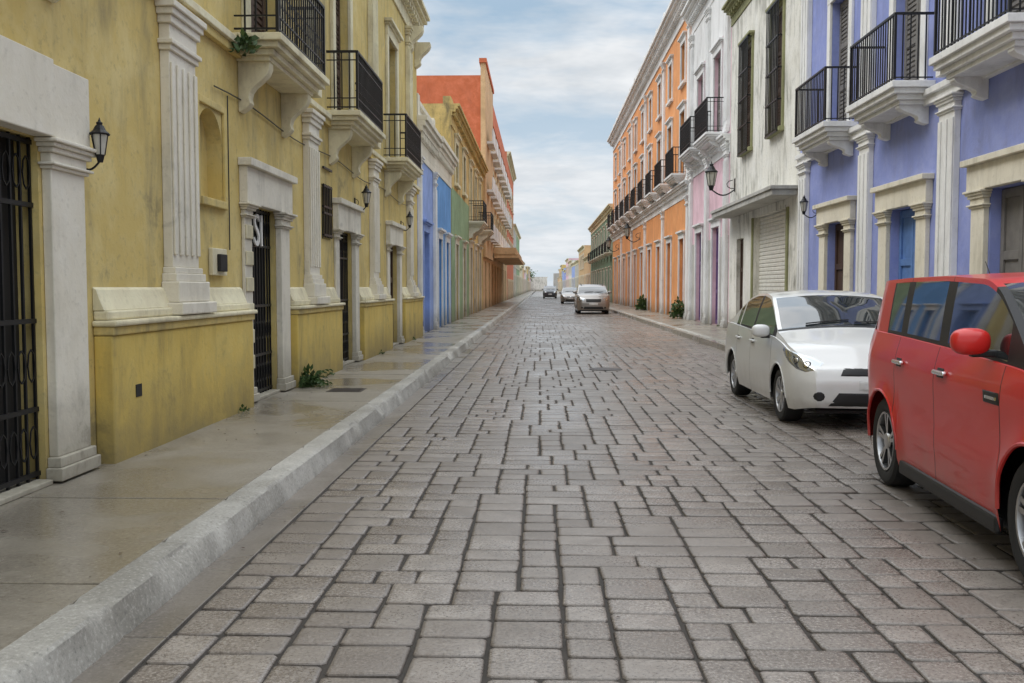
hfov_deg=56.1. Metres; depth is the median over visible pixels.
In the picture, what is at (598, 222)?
cornice
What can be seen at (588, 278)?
frames
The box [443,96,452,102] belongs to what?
merlons
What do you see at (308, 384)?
fern plant
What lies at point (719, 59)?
doors
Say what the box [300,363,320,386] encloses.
weed plant
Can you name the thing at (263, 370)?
iron gate
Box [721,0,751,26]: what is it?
cornice
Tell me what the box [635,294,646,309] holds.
shrub
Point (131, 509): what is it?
pavement
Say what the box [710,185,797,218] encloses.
canopy
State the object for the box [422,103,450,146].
end walls
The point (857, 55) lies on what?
iron railing
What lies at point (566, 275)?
frames
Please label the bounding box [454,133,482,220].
frames
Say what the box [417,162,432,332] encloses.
walls
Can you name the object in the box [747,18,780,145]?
louvres
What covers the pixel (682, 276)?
doors
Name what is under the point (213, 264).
electric meter box
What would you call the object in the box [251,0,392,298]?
doors
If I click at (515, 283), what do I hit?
frames
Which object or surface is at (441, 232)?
frames
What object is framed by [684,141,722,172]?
consoles
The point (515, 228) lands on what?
cornice
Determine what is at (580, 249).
cornice
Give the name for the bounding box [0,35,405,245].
door surrounds
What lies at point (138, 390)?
plinth vent
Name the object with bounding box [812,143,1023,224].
door surrounds
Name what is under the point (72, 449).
pilasters
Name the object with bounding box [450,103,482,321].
walls
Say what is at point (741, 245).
doors
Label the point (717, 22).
facade
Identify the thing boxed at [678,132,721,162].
balcony slabs
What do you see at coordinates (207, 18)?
string course
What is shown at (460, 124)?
cornice
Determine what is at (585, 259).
cornice
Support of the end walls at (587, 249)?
on the pavement at (713, 331)
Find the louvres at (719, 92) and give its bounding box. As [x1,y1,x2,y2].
[702,60,720,131]
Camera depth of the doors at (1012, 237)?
13.13 m
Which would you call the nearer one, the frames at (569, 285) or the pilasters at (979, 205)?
the pilasters at (979, 205)
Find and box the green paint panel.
[451,188,468,321]
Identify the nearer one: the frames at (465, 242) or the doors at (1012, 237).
the doors at (1012, 237)
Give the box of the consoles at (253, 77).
[48,0,430,204]
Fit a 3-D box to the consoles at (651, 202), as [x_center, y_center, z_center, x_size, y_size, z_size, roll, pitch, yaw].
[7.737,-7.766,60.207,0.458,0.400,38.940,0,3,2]
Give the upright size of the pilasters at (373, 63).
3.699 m
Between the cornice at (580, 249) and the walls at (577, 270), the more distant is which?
the walls at (577, 270)
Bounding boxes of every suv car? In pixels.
[542,286,557,297]
[573,284,611,313]
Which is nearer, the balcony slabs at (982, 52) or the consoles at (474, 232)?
the balcony slabs at (982, 52)
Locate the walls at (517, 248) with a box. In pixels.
[516,235,518,275]
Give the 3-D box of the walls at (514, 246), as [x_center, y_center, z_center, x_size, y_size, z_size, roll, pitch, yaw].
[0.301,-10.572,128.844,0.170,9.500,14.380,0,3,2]
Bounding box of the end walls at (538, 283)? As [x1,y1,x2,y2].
[531,277,546,290]
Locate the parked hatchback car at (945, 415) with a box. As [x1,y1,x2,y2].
[867,261,1023,576]
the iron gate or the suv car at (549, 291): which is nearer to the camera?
the iron gate
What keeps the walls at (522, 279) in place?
on the pavement at (131, 509)
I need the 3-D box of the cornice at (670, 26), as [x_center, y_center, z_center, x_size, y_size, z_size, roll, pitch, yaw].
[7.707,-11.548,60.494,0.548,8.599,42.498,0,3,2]
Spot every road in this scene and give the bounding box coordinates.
[126,297,1023,682]
[531,291,560,296]
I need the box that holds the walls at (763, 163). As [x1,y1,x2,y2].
[728,0,800,321]
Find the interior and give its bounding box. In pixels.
[0,137,342,483]
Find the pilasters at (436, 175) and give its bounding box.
[417,155,439,334]
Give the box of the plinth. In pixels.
[94,300,422,463]
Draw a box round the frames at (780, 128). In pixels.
[738,0,785,156]
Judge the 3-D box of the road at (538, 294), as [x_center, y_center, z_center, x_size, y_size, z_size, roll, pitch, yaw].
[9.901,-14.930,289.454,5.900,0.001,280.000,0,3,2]
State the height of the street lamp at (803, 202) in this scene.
0.523 m
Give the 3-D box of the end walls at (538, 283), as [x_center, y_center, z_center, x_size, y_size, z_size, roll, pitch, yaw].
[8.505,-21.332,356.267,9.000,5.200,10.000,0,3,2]
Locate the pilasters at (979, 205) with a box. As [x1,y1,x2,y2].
[814,179,1023,297]
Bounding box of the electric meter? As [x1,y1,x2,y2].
[217,254,227,271]
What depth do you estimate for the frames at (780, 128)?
25.63 m
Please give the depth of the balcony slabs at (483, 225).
45.89 m
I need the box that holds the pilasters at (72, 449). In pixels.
[34,0,416,480]
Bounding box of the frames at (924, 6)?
[825,0,995,120]
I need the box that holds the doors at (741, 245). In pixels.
[740,12,781,309]
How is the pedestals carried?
on the plinth moulding at (116, 318)
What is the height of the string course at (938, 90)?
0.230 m
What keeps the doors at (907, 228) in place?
attached to the walls at (994, 121)
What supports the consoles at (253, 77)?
attached to the walls at (109, 50)
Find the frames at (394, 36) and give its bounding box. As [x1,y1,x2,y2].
[241,0,403,156]
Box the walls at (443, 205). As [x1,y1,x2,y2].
[437,176,450,326]
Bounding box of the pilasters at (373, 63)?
[302,0,413,148]
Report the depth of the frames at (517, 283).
142.67 m
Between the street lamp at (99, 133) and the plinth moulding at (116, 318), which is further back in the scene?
the plinth moulding at (116, 318)
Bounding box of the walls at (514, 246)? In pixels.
[513,229,515,297]
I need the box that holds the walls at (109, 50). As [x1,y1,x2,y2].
[0,0,417,478]
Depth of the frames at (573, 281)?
176.26 m
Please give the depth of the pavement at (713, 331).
34.11 m
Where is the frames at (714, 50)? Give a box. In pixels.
[692,37,722,325]
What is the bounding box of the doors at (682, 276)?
[669,240,682,311]
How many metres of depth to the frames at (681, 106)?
52.95 m
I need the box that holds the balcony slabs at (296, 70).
[233,32,422,181]
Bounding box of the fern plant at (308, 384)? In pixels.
[297,369,332,388]
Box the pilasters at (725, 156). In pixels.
[686,0,730,327]
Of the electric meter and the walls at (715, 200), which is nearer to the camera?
the electric meter
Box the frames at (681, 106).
[613,30,686,315]
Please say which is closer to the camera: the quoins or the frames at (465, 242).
the quoins
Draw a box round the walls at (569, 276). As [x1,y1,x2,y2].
[568,266,571,286]
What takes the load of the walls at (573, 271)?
on the pavement at (713, 331)
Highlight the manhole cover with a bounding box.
[590,368,621,370]
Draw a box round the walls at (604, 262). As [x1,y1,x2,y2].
[591,215,612,302]
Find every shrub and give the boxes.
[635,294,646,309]
[669,296,684,317]
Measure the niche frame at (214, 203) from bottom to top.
1.080 m
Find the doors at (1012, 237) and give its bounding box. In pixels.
[838,0,1023,272]
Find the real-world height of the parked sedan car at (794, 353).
1.464 m
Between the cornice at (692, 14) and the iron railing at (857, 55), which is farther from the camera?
the cornice at (692, 14)
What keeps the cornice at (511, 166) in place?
attached to the walls at (509, 271)
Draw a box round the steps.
[0,342,398,505]
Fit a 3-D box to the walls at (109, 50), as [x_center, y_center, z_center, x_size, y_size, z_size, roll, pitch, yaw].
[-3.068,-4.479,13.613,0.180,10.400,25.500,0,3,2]
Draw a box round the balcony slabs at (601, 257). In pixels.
[588,252,611,263]
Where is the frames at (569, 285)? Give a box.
[568,263,571,286]
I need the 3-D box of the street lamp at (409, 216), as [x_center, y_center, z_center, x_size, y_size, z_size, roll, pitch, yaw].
[-2.562,-2.923,23.256,0.351,0.494,0.187,0,3,2]
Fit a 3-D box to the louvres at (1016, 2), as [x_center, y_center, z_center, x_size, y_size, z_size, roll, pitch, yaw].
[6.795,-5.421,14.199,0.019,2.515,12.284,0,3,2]
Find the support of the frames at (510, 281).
attached to the walls at (509, 271)
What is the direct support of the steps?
on the pavement at (131, 509)
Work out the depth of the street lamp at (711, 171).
30.52 m
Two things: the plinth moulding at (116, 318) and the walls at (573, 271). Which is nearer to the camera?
the plinth moulding at (116, 318)
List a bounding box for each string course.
[178,0,420,190]
[795,59,1023,164]
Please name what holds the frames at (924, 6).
attached to the walls at (994, 121)
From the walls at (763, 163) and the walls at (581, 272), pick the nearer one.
the walls at (763, 163)
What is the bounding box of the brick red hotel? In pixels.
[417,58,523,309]
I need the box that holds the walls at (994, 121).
[800,0,1023,294]
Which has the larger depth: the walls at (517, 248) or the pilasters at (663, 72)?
the walls at (517, 248)
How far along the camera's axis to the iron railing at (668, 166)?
50.58 m
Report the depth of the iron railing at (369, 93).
15.05 m
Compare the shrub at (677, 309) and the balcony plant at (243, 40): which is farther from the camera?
the shrub at (677, 309)
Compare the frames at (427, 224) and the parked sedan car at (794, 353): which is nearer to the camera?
the parked sedan car at (794, 353)
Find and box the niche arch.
[199,103,221,150]
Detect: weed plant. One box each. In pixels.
[238,404,249,411]
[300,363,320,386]
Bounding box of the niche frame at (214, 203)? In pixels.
[198,93,227,209]
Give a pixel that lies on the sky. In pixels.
(562, 72)
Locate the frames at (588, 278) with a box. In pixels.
[585,273,589,283]
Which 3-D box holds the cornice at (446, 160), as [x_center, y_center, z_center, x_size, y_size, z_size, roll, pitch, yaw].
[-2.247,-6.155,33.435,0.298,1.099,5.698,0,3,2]
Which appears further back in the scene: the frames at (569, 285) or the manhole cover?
the frames at (569, 285)
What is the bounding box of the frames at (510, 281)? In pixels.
[507,195,513,298]
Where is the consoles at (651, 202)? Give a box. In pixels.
[609,180,682,233]
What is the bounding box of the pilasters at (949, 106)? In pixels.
[795,0,963,293]
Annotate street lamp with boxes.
[86,118,109,170]
[354,184,370,209]
[400,211,412,230]
[606,236,618,251]
[624,222,639,241]
[705,161,734,195]
[800,196,816,217]
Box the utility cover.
[326,388,366,391]
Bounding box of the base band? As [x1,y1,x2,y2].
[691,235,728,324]
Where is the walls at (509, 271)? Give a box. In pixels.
[507,166,512,299]
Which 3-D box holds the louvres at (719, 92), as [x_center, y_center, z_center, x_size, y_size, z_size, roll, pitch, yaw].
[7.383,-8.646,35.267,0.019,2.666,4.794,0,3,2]
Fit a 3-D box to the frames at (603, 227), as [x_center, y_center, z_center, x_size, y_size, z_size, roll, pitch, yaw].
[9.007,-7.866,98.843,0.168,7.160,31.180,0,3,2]
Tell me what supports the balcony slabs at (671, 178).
attached to the walls at (674, 218)
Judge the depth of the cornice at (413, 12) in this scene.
24.33 m
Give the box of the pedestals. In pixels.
[162,281,418,314]
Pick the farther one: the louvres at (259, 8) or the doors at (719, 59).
the doors at (719, 59)
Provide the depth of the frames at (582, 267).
139.43 m
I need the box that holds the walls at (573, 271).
[572,266,574,277]
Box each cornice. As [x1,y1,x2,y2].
[393,0,429,41]
[417,115,442,171]
[435,136,458,188]
[451,103,488,182]
[507,151,516,184]
[513,224,517,232]
[577,245,583,253]
[583,255,589,262]
[588,203,612,234]
[607,0,688,241]
[680,0,730,177]
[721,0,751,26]
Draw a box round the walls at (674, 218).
[612,21,686,314]
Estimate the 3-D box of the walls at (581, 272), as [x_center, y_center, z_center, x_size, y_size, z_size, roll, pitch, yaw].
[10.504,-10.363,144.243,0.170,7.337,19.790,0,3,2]
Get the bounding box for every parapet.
[417,93,434,125]
[613,3,669,125]
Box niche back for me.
[199,117,207,196]
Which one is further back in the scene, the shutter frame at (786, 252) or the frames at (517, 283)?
the frames at (517, 283)
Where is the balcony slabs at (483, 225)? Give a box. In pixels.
[469,221,493,236]
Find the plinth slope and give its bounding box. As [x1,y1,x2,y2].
[92,287,419,310]
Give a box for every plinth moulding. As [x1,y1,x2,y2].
[92,294,424,326]
[93,298,423,335]
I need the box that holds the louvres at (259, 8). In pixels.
[253,0,338,109]
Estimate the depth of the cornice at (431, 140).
28.04 m
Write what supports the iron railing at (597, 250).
on the balcony slabs at (601, 257)
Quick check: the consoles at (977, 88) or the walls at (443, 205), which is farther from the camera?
the walls at (443, 205)
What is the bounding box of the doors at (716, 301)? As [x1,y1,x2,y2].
[699,228,718,323]
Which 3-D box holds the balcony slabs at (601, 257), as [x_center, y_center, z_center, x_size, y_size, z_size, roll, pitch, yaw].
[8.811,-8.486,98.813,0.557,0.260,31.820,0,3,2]
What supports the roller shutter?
attached to the walls at (763, 163)
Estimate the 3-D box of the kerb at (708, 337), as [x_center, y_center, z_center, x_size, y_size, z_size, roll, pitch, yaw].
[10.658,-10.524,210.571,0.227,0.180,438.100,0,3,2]
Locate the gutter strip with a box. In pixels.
[71,294,531,682]
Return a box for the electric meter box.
[209,248,226,275]
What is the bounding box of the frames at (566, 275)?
[566,266,567,286]
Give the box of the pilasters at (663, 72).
[619,20,691,318]
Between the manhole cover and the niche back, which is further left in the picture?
the niche back
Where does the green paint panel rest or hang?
attached to the walls at (459, 192)
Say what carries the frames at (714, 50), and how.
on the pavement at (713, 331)
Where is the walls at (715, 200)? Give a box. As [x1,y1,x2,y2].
[693,27,731,325]
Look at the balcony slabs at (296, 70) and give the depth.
12.16 m
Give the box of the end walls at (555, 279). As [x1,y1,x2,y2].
[553,273,558,290]
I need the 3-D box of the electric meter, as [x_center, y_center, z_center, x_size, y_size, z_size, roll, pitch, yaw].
[-3.018,-0.819,10.012,0.039,0.180,0.220,0,3,2]
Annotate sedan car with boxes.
[559,287,576,303]
[725,290,882,420]
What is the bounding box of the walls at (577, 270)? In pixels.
[575,264,578,287]
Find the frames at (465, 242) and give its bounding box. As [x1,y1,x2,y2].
[455,235,482,320]
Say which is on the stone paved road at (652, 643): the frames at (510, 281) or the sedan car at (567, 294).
the sedan car at (567, 294)
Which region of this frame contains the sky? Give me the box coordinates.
[417,0,670,285]
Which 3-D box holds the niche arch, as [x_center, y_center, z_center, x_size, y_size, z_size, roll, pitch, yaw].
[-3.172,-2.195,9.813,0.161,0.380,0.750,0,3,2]
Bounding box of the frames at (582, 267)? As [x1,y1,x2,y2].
[579,253,583,283]
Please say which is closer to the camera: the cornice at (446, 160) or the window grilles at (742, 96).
the window grilles at (742, 96)
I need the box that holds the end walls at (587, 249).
[584,245,590,256]
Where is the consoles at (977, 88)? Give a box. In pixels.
[804,47,1023,166]
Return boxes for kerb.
[0,291,534,682]
[558,292,724,343]
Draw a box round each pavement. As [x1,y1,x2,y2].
[0,291,532,650]
[557,291,726,350]
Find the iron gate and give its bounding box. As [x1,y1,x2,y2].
[0,131,348,490]
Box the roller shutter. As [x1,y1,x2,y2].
[759,210,785,293]
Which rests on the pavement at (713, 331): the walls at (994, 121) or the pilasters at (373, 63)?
the walls at (994, 121)
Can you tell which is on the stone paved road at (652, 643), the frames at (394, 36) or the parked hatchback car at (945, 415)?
the parked hatchback car at (945, 415)
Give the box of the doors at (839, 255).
[834,224,843,290]
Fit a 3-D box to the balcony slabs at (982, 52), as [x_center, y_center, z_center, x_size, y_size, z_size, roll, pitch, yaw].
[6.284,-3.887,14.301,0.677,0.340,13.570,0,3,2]
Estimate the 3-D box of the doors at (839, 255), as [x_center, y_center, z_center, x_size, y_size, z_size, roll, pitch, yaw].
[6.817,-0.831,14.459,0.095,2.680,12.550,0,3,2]
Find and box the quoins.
[245,224,254,368]
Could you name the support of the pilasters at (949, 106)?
attached to the walls at (994, 121)
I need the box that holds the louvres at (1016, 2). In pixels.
[840,0,1023,120]
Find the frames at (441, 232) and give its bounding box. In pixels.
[437,228,452,325]
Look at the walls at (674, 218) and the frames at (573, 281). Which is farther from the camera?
the frames at (573, 281)
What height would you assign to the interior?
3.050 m
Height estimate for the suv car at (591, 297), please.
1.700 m
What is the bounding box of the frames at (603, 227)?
[591,222,611,301]
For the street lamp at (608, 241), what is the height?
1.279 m
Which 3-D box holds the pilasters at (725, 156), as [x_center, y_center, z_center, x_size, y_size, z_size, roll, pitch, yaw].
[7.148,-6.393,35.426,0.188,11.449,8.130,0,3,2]
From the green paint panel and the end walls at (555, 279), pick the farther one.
the end walls at (555, 279)
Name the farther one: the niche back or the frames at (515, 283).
the frames at (515, 283)
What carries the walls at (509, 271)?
on the pavement at (131, 509)
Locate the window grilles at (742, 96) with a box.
[737,0,781,156]
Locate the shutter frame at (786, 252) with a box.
[750,207,788,298]
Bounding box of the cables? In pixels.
[214,85,407,249]
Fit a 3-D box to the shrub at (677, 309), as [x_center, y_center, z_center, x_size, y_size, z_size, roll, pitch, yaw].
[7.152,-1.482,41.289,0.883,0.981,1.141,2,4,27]
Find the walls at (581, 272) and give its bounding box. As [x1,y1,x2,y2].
[579,250,583,284]
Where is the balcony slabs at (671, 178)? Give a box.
[607,173,685,231]
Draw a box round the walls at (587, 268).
[584,262,590,283]
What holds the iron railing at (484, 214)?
on the balcony slabs at (483, 225)
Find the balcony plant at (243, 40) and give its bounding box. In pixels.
[229,28,261,56]
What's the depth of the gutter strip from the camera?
5.15 m
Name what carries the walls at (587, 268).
on the pavement at (713, 331)
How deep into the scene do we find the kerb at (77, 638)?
4.89 m
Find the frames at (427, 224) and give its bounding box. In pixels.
[423,219,433,330]
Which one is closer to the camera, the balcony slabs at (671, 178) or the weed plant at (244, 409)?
the weed plant at (244, 409)
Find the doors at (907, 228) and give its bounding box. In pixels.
[898,209,915,278]
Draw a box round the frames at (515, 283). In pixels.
[514,265,516,296]
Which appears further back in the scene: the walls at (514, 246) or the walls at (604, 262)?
the walls at (514, 246)
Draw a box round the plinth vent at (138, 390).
[136,383,141,396]
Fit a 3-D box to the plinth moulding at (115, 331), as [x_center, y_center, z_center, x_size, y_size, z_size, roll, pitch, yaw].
[-2.803,-0.624,16.886,0.168,0.068,19.310,0,3,2]
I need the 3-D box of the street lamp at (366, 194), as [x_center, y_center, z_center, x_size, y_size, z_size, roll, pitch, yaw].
[-2.731,-2.614,17.467,0.351,0.494,0.187,0,3,2]
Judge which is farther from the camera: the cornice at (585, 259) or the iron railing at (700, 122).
the cornice at (585, 259)
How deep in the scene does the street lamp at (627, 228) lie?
59.43 m
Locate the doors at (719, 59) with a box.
[701,56,720,128]
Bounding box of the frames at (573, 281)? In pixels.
[572,277,574,287]
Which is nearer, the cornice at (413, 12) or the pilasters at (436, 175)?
the cornice at (413, 12)
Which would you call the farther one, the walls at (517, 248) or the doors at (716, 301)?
the walls at (517, 248)
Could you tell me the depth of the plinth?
8.93 m
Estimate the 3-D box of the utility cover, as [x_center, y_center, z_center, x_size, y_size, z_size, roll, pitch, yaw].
[-2.162,0.639,12.550,0.450,0.021,0.450,0,3,2]
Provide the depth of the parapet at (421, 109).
27.39 m
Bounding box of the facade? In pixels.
[693,0,730,131]
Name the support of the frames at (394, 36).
attached to the walls at (109, 50)
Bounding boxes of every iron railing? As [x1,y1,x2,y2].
[234,0,420,168]
[469,200,492,230]
[588,241,611,260]
[607,147,683,228]
[680,97,723,154]
[795,0,1023,136]
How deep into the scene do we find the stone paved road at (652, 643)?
5.45 m
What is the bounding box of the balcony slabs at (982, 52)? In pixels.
[792,12,1023,153]
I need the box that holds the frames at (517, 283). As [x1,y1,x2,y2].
[516,265,519,295]
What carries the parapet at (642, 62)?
on the roof
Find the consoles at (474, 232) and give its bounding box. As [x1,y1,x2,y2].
[469,227,490,245]
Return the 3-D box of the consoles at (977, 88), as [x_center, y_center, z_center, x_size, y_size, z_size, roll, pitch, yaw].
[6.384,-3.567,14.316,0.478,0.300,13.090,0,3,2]
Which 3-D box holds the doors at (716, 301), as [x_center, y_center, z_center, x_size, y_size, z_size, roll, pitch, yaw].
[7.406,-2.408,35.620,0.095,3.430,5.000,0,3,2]
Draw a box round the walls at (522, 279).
[522,268,523,293]

